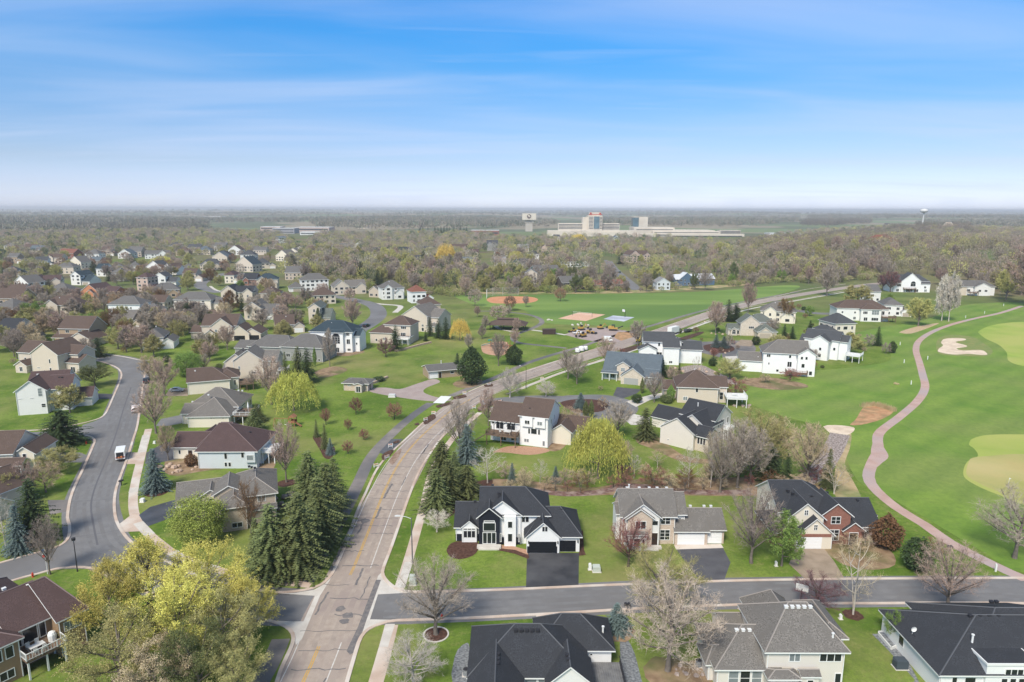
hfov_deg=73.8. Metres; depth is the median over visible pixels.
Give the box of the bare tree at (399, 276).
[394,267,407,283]
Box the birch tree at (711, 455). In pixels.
[703,430,722,487]
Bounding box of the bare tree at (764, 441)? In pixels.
[729,423,778,483]
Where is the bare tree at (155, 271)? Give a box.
[148,266,160,274]
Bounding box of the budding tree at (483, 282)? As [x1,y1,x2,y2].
[477,273,490,288]
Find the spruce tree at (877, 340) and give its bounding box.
[872,326,883,346]
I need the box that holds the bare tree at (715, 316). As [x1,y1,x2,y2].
[706,301,726,333]
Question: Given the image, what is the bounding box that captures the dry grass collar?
[936,335,992,356]
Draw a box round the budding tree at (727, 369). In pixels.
[716,357,746,378]
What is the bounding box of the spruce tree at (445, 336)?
[439,317,452,339]
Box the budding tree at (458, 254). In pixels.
[454,252,462,261]
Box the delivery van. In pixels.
[115,445,126,460]
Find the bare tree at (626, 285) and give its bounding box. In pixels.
[621,280,630,289]
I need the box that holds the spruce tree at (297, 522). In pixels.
[260,492,332,591]
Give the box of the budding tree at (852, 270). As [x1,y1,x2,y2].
[845,264,858,279]
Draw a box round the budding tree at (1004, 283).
[994,266,1020,299]
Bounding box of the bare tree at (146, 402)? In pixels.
[130,380,172,433]
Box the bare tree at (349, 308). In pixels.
[342,298,361,322]
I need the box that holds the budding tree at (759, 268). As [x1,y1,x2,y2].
[757,261,767,272]
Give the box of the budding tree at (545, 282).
[541,277,549,290]
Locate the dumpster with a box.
[542,328,555,334]
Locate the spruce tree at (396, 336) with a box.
[388,327,405,350]
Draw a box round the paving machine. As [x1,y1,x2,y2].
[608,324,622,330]
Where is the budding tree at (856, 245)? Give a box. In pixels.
[849,239,859,250]
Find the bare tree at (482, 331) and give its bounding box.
[477,325,486,335]
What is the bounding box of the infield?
[487,296,537,303]
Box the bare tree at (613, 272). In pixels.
[607,267,618,278]
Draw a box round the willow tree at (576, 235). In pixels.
[571,233,585,239]
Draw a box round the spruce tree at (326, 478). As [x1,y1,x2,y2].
[306,461,359,537]
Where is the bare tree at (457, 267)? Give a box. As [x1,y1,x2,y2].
[451,264,464,283]
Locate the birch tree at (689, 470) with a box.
[676,444,703,485]
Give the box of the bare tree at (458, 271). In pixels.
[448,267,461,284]
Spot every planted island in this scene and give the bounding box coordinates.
[560,399,607,412]
[703,343,734,352]
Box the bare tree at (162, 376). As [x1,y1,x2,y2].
[144,355,179,395]
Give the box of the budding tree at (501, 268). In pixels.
[496,261,506,278]
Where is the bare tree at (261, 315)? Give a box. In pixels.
[250,308,272,325]
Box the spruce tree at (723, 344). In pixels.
[718,336,730,348]
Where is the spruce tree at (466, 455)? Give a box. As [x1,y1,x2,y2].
[452,424,481,468]
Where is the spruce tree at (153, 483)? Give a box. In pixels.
[138,448,173,499]
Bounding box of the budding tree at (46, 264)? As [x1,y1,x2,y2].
[38,260,49,268]
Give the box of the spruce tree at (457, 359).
[453,353,458,364]
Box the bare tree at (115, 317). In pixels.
[109,313,127,329]
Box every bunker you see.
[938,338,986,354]
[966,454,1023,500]
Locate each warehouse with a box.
[295,227,334,231]
[300,231,327,234]
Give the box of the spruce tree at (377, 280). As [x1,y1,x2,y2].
[369,269,383,287]
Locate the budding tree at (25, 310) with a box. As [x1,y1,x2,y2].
[17,307,36,316]
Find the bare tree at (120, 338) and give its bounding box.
[115,328,137,351]
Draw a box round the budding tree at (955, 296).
[941,270,963,321]
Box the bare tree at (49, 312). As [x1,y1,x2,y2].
[44,308,60,330]
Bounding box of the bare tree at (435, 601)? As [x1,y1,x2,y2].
[393,552,477,635]
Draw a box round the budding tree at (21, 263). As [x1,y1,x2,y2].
[19,260,28,269]
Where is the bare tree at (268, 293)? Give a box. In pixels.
[263,288,274,302]
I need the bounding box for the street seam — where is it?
[76,380,140,544]
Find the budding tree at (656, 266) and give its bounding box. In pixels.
[649,262,662,276]
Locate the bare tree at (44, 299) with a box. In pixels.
[35,292,50,304]
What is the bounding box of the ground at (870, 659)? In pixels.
[0,209,1023,681]
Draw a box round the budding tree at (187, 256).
[181,252,193,262]
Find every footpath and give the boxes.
[250,639,289,681]
[300,403,434,578]
[448,291,799,395]
[487,311,566,347]
[501,545,527,554]
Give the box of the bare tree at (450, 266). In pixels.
[445,263,460,279]
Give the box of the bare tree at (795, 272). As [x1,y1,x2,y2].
[790,263,800,278]
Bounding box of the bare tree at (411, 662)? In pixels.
[380,627,447,681]
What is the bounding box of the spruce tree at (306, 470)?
[284,450,321,514]
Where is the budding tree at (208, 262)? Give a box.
[207,261,214,267]
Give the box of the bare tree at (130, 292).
[120,287,140,296]
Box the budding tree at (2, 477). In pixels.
[0,472,19,491]
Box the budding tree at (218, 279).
[213,274,223,285]
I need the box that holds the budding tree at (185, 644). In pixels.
[145,613,238,681]
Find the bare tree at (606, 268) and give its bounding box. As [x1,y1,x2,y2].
[601,263,615,273]
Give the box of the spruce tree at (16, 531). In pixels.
[0,505,36,559]
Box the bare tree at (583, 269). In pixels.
[578,268,589,275]
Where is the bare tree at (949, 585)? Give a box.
[910,535,992,601]
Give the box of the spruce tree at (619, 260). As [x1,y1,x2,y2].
[615,253,626,263]
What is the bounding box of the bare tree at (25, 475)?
[7,460,38,484]
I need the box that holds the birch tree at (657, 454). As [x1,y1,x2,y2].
[648,449,665,467]
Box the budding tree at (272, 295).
[269,292,282,302]
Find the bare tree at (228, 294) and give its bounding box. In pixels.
[219,290,240,312]
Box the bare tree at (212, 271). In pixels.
[202,268,217,282]
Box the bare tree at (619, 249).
[615,246,623,255]
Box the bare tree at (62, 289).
[58,287,70,295]
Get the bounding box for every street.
[0,549,85,579]
[61,354,313,625]
[194,272,244,292]
[336,295,386,330]
[370,576,1023,624]
[482,395,561,404]
[604,260,641,289]
[797,310,828,314]
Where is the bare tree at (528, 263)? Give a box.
[523,259,531,269]
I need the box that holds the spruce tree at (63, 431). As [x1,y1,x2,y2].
[37,408,92,453]
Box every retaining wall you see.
[373,376,387,383]
[394,341,431,351]
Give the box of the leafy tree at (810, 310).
[805,306,814,315]
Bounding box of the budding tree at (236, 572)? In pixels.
[151,536,259,619]
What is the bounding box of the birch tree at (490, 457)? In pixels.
[469,446,504,482]
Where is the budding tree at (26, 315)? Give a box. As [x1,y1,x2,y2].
[20,312,39,328]
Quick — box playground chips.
[481,342,508,355]
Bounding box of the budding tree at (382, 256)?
[377,252,386,264]
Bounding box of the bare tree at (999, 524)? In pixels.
[969,480,1023,558]
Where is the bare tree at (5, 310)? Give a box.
[0,306,12,316]
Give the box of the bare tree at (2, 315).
[0,309,10,321]
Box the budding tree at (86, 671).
[51,596,177,681]
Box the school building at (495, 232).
[471,230,498,235]
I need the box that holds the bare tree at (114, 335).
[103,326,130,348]
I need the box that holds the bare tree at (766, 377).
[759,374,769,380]
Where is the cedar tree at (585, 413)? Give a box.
[582,401,588,415]
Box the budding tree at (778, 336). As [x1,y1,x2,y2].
[767,334,787,342]
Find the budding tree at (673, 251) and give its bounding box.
[671,246,678,254]
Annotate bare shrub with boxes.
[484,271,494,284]
[494,461,515,478]
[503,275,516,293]
[515,466,532,484]
[530,271,542,286]
[541,475,552,484]
[547,476,563,490]
[558,467,574,485]
[562,480,570,489]
[567,468,583,484]
[570,473,590,492]
[576,469,595,484]
[590,275,598,290]
[598,396,608,408]
[605,474,620,486]
[611,278,620,288]
[616,465,634,480]
[616,472,632,487]
[636,464,670,487]
[638,462,653,477]
[643,472,662,487]
[653,467,673,486]
[659,473,679,487]
[672,471,697,491]
[677,466,695,484]
[690,265,701,273]
[694,472,710,489]
[716,266,728,276]
[726,334,733,344]
[727,377,746,392]
[739,269,745,278]
[744,474,754,483]
[755,271,763,279]
[759,468,784,482]
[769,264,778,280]
[779,368,801,379]
[788,474,806,480]
[797,464,816,480]
[807,464,824,481]
[834,532,865,551]
[855,526,882,545]
[864,334,874,344]
[881,342,891,351]
[924,536,947,552]
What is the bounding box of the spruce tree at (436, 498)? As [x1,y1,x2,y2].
[410,469,454,519]
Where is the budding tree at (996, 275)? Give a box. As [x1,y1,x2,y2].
[989,268,1001,288]
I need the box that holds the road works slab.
[433,396,450,402]
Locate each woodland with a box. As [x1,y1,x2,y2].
[0,210,368,231]
[0,226,300,250]
[0,242,304,258]
[1,208,1023,212]
[27,218,209,230]
[276,228,782,288]
[308,210,800,229]
[738,223,1023,289]
[744,211,1023,226]
[759,224,1023,237]
[799,217,872,226]
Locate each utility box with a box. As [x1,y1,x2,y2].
[388,394,395,397]
[588,563,591,570]
[592,564,600,572]
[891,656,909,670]
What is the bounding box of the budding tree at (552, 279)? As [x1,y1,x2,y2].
[546,273,556,286]
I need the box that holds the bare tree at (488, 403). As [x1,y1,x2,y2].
[477,388,496,425]
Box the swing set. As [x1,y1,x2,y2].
[273,413,301,427]
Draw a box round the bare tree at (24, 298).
[14,294,31,302]
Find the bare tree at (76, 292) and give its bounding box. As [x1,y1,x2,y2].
[67,287,84,296]
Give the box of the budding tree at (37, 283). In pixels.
[29,282,44,301]
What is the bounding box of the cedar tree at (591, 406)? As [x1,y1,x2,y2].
[589,400,594,416]
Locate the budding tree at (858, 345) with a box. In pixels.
[844,331,867,349]
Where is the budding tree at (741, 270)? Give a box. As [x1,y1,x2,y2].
[740,262,752,273]
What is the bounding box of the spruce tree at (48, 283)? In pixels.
[45,279,54,285]
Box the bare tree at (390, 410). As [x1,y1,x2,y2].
[386,402,402,419]
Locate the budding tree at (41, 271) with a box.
[31,267,46,274]
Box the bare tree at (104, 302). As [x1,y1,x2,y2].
[97,296,109,312]
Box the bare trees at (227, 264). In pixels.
[1,242,1013,318]
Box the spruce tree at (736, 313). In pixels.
[726,303,741,321]
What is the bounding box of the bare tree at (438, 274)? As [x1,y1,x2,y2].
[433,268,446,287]
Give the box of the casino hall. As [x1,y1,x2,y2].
[629,227,743,236]
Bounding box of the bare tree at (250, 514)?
[231,477,265,532]
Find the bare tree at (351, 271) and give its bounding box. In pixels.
[344,265,356,275]
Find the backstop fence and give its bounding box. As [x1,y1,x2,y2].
[486,287,514,298]
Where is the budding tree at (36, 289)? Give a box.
[29,285,48,303]
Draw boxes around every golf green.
[963,434,1023,504]
[978,322,1023,365]
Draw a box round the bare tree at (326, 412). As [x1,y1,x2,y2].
[319,407,330,421]
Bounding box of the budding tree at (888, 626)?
[882,609,903,633]
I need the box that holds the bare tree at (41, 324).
[30,313,51,331]
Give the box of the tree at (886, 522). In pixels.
[869,512,905,550]
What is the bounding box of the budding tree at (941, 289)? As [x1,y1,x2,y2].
[934,272,953,320]
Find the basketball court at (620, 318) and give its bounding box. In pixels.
[605,316,633,320]
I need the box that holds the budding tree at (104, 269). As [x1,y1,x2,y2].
[100,265,110,276]
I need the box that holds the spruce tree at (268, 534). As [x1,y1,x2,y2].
[244,502,304,589]
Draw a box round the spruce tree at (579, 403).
[573,393,585,409]
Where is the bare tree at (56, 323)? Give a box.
[46,310,69,330]
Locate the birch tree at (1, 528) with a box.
[0,494,18,545]
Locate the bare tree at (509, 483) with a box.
[504,480,515,485]
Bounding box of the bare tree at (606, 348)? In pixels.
[596,335,619,361]
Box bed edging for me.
[423,626,448,642]
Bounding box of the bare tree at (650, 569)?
[623,538,711,613]
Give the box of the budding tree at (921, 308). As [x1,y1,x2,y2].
[904,297,934,325]
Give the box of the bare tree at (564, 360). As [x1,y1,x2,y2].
[557,348,578,378]
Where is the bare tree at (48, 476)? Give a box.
[26,460,66,492]
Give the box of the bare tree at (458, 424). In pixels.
[440,398,478,453]
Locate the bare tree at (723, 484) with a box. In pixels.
[717,478,728,489]
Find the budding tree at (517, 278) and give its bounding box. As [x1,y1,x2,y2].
[512,276,521,287]
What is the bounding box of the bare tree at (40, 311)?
[37,306,58,320]
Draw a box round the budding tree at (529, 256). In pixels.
[526,254,534,261]
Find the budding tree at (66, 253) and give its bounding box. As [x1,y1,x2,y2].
[59,250,69,256]
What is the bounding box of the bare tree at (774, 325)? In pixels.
[767,318,781,329]
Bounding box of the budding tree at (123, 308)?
[114,305,128,314]
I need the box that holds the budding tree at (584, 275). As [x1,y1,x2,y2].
[580,273,589,283]
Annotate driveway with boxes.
[48,500,67,514]
[57,452,87,461]
[98,393,113,398]
[139,500,174,525]
[145,443,174,463]
[156,415,182,425]
[166,388,187,395]
[526,553,578,586]
[613,387,639,397]
[626,393,661,406]
[626,414,649,424]
[674,544,722,548]
[676,548,729,579]
[725,356,736,368]
[735,339,760,345]
[789,549,843,577]
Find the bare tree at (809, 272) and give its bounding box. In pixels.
[803,265,815,283]
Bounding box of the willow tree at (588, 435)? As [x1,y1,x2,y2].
[561,413,634,482]
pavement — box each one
[128,429,311,587]
[368,625,397,681]
[377,303,402,311]
[395,412,480,588]
[522,292,843,388]
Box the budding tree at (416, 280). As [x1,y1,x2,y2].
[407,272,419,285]
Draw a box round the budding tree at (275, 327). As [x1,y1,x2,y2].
[272,322,292,334]
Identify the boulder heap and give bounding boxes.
[158,462,197,473]
[276,491,291,509]
[664,367,718,372]
[674,663,704,677]
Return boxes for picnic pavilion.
[488,317,527,330]
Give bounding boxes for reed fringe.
[859,401,896,411]
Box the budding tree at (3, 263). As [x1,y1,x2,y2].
[0,260,8,268]
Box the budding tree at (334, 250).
[331,248,339,257]
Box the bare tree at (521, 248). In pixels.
[516,246,524,254]
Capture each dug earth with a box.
[382,450,393,459]
[389,449,400,464]
[423,414,435,423]
[436,402,450,407]
[453,395,466,398]
[620,344,639,351]
[680,332,703,339]
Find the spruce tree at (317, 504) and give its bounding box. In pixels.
[301,476,354,559]
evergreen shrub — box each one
[162,355,170,361]
[184,453,197,466]
[373,376,386,381]
[631,394,642,403]
[660,394,672,402]
[708,358,717,365]
[752,336,761,344]
[889,341,897,352]
[900,536,937,572]
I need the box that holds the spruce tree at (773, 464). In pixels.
[748,447,787,485]
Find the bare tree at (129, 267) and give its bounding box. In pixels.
[122,263,133,269]
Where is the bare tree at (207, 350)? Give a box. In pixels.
[198,342,218,360]
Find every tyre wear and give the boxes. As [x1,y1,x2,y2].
[72,387,265,611]
[383,581,1023,618]
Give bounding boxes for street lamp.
[71,537,77,571]
[394,515,412,562]
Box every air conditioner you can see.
[462,667,467,676]
[694,658,701,667]
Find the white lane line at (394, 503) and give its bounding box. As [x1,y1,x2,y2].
[280,291,813,681]
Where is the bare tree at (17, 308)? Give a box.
[10,303,22,315]
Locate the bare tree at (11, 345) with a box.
[1,330,26,358]
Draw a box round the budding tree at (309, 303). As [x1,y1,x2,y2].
[305,297,316,306]
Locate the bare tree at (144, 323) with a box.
[136,321,152,330]
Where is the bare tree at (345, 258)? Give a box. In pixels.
[340,255,348,263]
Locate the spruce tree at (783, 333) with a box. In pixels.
[780,324,787,337]
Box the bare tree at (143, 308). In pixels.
[137,302,154,317]
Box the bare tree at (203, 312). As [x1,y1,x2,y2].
[191,304,210,322]
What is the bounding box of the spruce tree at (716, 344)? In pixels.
[710,334,720,347]
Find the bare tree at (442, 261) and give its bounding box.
[435,258,447,269]
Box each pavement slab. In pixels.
[128,487,138,492]
[134,521,154,535]
[138,435,148,452]
[168,551,183,558]
[379,624,394,646]
[397,562,411,587]
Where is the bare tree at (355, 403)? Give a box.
[349,397,361,410]
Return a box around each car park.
[369,379,450,400]
[566,327,632,342]
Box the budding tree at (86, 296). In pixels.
[81,292,93,301]
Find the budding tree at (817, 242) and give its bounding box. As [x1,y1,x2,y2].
[812,239,823,248]
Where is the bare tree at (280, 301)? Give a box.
[273,295,289,305]
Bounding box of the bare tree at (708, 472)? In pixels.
[699,463,719,480]
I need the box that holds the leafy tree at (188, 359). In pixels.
[168,350,204,375]
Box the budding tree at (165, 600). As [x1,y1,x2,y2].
[120,558,227,659]
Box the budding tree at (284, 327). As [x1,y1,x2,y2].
[273,320,293,334]
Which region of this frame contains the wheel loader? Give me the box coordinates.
[586,328,596,333]
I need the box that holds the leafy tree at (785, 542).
[761,508,805,565]
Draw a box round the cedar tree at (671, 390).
[666,383,675,400]
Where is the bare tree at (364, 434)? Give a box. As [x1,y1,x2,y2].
[359,429,369,437]
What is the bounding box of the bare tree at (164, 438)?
[155,425,177,459]
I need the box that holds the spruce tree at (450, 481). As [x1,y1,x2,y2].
[437,458,467,510]
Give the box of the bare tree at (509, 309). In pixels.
[506,305,511,316]
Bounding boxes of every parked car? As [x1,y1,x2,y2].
[143,377,149,382]
[170,387,184,391]
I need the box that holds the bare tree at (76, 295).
[66,293,83,298]
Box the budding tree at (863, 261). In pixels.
[858,255,869,270]
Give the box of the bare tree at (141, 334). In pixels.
[122,324,155,352]
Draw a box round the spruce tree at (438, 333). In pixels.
[432,318,442,338]
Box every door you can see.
[21,625,38,645]
[164,344,171,348]
[234,336,244,340]
[250,335,258,339]
[295,328,302,332]
[429,372,437,378]
[483,532,495,543]
[529,542,555,552]
[560,540,575,551]
[624,378,637,384]
[651,532,657,544]
[677,534,704,544]
[707,532,721,543]
[759,334,770,337]
[796,537,821,548]
[848,532,858,544]
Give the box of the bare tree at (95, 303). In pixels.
[87,297,102,310]
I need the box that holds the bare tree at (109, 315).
[100,308,122,332]
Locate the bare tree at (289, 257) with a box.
[283,254,293,265]
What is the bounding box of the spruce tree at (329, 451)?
[325,438,336,455]
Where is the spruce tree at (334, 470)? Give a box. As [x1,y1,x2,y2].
[329,457,353,511]
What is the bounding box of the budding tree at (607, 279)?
[599,271,613,289]
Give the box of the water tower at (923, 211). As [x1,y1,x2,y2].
[920,209,927,222]
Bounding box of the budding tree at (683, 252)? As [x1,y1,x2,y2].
[680,246,689,255]
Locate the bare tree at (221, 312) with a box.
[212,309,225,313]
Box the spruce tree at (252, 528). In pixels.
[241,518,262,574]
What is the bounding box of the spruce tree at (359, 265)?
[355,261,369,277]
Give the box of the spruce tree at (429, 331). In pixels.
[426,318,433,336]
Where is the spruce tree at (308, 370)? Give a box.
[298,347,320,382]
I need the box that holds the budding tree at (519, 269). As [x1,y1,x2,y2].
[513,264,525,275]
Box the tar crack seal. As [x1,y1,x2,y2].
[291,363,557,681]
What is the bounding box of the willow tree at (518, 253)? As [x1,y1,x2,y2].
[507,250,523,258]
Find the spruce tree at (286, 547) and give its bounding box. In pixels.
[259,519,314,587]
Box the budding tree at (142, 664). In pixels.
[110,628,197,681]
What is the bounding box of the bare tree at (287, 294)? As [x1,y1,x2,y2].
[281,291,292,303]
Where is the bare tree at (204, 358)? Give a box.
[198,353,210,366]
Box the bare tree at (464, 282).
[459,276,472,295]
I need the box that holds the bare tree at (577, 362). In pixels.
[566,353,589,383]
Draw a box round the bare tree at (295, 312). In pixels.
[290,308,304,319]
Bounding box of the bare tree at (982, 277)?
[976,272,989,281]
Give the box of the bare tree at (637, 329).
[629,320,646,345]
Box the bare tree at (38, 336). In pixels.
[24,331,45,341]
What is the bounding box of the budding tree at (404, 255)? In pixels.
[401,252,409,260]
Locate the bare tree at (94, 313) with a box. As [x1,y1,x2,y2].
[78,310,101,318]
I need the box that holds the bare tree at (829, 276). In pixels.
[816,267,840,295]
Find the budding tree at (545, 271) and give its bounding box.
[544,268,552,279]
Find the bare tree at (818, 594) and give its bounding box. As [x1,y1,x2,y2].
[789,567,849,613]
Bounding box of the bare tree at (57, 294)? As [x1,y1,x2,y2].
[50,290,65,297]
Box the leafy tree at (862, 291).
[843,284,873,299]
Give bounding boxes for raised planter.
[878,631,895,649]
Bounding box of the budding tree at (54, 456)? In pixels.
[32,444,82,472]
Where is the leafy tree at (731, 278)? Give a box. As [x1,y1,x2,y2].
[728,273,735,284]
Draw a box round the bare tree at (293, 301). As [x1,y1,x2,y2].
[288,295,303,307]
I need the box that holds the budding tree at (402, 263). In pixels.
[398,258,410,271]
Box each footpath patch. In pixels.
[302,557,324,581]
[379,439,402,453]
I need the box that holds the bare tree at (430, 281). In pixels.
[424,272,436,287]
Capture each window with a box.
[0,650,2,662]
[0,667,15,681]
[4,644,14,659]
[37,388,42,396]
[38,621,46,637]
[63,617,81,631]
[232,521,242,527]
[246,455,253,460]
[257,495,265,501]
[333,333,339,343]
[463,530,475,537]
[483,523,495,530]
[496,422,503,428]
[507,423,514,430]
[507,521,512,527]
[507,533,512,541]
[525,679,536,681]
[531,428,536,434]
[542,526,547,531]
[635,521,645,528]
[652,521,658,525]
[659,529,669,539]
[660,518,670,524]
[719,392,723,399]
[728,671,738,681]
[739,671,750,681]
[751,671,762,681]
[788,654,800,661]
[819,654,841,661]
[830,529,839,540]
[831,516,840,523]
[834,673,841,681]
[898,634,904,647]
[964,677,976,681]
[1005,669,1023,674]
[1009,678,1016,681]
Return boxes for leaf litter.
[492,477,826,495]
[741,377,807,389]
[825,542,895,569]
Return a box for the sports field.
[454,285,799,327]
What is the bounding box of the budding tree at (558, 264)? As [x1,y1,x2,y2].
[550,260,560,268]
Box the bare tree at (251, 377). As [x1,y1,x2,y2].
[246,370,259,384]
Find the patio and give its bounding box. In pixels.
[337,351,364,355]
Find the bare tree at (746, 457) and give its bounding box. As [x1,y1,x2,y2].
[710,416,767,487]
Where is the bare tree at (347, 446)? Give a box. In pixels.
[341,441,352,450]
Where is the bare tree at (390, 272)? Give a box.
[382,264,394,279]
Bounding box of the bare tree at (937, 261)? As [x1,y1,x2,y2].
[930,259,943,271]
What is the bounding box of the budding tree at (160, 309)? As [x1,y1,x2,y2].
[151,304,163,325]
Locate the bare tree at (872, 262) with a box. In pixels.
[867,258,876,269]
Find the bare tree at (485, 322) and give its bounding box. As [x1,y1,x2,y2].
[481,316,489,328]
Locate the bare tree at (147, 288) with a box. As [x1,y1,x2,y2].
[139,286,152,294]
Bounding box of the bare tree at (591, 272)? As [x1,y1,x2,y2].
[584,265,597,277]
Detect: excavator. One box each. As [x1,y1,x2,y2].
[575,330,586,336]
[578,323,588,329]
[597,323,607,328]
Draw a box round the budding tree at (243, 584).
[212,574,284,636]
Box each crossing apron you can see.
[259,575,332,643]
[363,573,410,630]
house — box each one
[0,288,36,302]
[0,298,30,310]
[0,318,46,345]
[0,429,57,471]
[0,463,27,519]
[0,576,88,681]
[7,253,26,263]
[8,284,29,287]
[9,266,26,275]
[13,336,97,372]
[13,369,98,414]
[14,274,45,285]
[24,244,38,252]
[30,245,48,253]
[35,256,53,266]
[39,274,64,286]
[41,296,90,314]
[48,254,67,261]
[51,283,81,298]
[51,315,108,346]
[56,262,80,273]
[58,248,83,257]
[69,270,101,284]
[70,255,90,268]
[80,282,123,301]
[85,249,105,258]
[90,257,105,264]
[95,263,113,276]
[101,247,117,255]
[106,296,167,311]
[110,268,128,280]
[111,310,153,328]
[118,249,137,258]
[129,246,145,256]
[130,261,141,270]
[135,272,158,290]
[140,295,173,310]
[142,326,179,348]
[144,250,170,258]
[146,260,166,272]
[153,282,180,297]
[156,271,181,285]
[165,262,183,274]
[171,422,278,467]
[172,291,229,312]
[175,463,278,531]
[176,247,192,255]
[180,387,259,427]
[182,268,207,281]
[186,366,253,394]
[188,244,201,252]
[189,313,268,340]
[199,246,213,254]
[199,258,221,269]
[212,251,231,263]
[214,242,227,250]
[220,283,257,302]
[222,344,289,378]
[224,270,242,283]
[228,245,244,254]
[234,334,337,361]
[236,256,262,271]
[240,250,257,258]
[242,273,260,285]
[244,298,281,319]
[253,247,268,254]
[255,273,279,288]
[259,258,275,268]
[259,286,289,300]
[273,314,305,332]
[275,249,297,260]
[284,266,307,279]
[287,273,328,291]
[307,300,335,323]
[308,320,365,352]
[310,287,335,303]
[330,278,365,294]
[368,285,378,297]
[369,315,419,344]
[377,280,404,299]
[402,302,451,332]
[407,285,433,302]
[416,296,440,307]
[421,360,461,378]
[451,244,468,253]
[454,484,582,552]
[466,249,478,256]
[466,612,625,681]
[473,396,590,447]
[487,240,497,250]
[513,258,528,265]
[524,268,536,282]
[531,265,560,278]
[541,245,553,251]
[555,275,583,289]
[561,256,588,266]
[578,242,589,249]
[594,279,623,288]
[601,351,664,384]
[612,484,726,550]
[623,250,650,262]
[637,331,702,364]
[651,398,734,452]
[653,276,670,289]
[661,369,747,407]
[671,272,714,285]
[694,589,850,681]
[725,313,777,337]
[736,339,816,377]
[754,479,877,548]
[760,300,796,323]
[799,328,863,361]
[813,313,857,334]
[829,299,896,322]
[860,284,881,301]
[867,235,898,247]
[877,297,909,316]
[878,600,1023,681]
[883,272,930,292]
[949,280,995,295]
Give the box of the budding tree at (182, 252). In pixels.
[177,249,185,255]
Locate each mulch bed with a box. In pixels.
[145,489,168,496]
[164,459,221,475]
[258,455,275,467]
[278,479,294,486]
[313,436,334,458]
[315,366,347,377]
[425,628,447,640]
[435,479,492,520]
[447,541,478,558]
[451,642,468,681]
[453,379,482,387]
[494,446,549,454]
[499,548,528,558]
[548,443,564,450]
[579,530,585,555]
[612,624,635,641]
[615,464,630,470]
[620,641,641,681]
[636,435,708,463]
[643,656,693,681]
[680,365,736,383]
[685,660,711,681]
[842,609,863,620]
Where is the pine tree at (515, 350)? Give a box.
[505,344,522,364]
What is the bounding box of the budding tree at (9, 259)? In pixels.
[3,256,14,266]
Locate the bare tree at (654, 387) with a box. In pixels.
[643,372,666,402]
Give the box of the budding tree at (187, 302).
[175,297,199,312]
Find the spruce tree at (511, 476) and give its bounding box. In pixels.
[507,463,516,484]
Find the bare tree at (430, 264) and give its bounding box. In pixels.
[427,259,436,269]
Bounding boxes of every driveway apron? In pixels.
[120,515,140,531]
[127,452,141,463]
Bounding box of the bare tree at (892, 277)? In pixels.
[882,270,901,291]
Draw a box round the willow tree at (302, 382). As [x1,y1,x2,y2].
[261,368,321,415]
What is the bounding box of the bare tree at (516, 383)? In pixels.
[495,367,521,397]
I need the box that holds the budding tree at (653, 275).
[650,272,659,283]
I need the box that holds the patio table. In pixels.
[28,640,45,653]
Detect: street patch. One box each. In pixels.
[55,523,147,573]
[82,410,126,444]
[106,355,148,375]
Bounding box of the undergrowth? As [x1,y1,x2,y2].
[288,261,889,295]
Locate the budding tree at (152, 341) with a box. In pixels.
[142,333,165,356]
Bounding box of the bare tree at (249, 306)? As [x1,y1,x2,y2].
[243,298,261,314]
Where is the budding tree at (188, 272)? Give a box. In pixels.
[185,270,193,276]
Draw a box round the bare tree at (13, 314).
[6,310,17,317]
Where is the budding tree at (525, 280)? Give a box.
[521,276,533,289]
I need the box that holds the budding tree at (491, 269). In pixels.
[485,266,498,281]
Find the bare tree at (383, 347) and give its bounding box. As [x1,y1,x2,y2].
[377,338,394,356]
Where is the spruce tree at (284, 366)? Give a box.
[280,352,289,377]
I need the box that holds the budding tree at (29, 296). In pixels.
[20,291,36,302]
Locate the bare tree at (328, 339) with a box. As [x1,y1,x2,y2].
[320,327,337,366]
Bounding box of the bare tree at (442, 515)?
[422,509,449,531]
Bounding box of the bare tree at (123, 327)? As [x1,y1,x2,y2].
[113,324,136,345]
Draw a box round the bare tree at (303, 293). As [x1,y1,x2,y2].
[297,288,313,304]
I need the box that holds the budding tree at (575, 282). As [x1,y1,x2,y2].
[569,273,583,292]
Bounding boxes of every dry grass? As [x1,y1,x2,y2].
[463,284,744,294]
[834,434,860,496]
[899,323,938,333]
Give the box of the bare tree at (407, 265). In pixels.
[404,263,413,273]
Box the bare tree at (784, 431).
[759,415,798,461]
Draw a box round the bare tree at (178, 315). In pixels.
[170,311,188,329]
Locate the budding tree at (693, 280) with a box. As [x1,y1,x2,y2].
[689,273,699,289]
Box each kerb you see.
[0,434,95,563]
[12,566,294,681]
[27,360,121,430]
[113,371,346,592]
[345,412,436,543]
[345,601,1023,681]
[381,416,1023,592]
[468,346,601,391]
[507,359,602,393]
[652,284,841,330]
[675,291,840,333]
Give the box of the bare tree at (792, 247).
[788,243,797,252]
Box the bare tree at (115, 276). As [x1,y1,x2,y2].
[109,271,124,285]
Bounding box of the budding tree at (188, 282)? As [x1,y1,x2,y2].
[179,276,195,290]
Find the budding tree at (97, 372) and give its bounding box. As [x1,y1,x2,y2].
[74,363,115,386]
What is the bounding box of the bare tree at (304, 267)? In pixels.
[299,262,312,274]
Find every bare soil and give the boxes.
[615,332,632,340]
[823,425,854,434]
[850,406,892,424]
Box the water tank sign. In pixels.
[522,213,535,230]
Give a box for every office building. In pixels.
[260,226,284,230]
[272,228,298,233]
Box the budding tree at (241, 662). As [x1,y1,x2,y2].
[191,627,273,681]
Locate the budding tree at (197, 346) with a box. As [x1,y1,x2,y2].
[189,339,209,356]
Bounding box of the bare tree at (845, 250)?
[841,247,848,257]
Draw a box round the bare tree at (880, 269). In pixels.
[875,260,885,272]
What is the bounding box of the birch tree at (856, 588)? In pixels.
[834,534,883,614]
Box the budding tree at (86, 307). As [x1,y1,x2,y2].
[81,302,94,314]

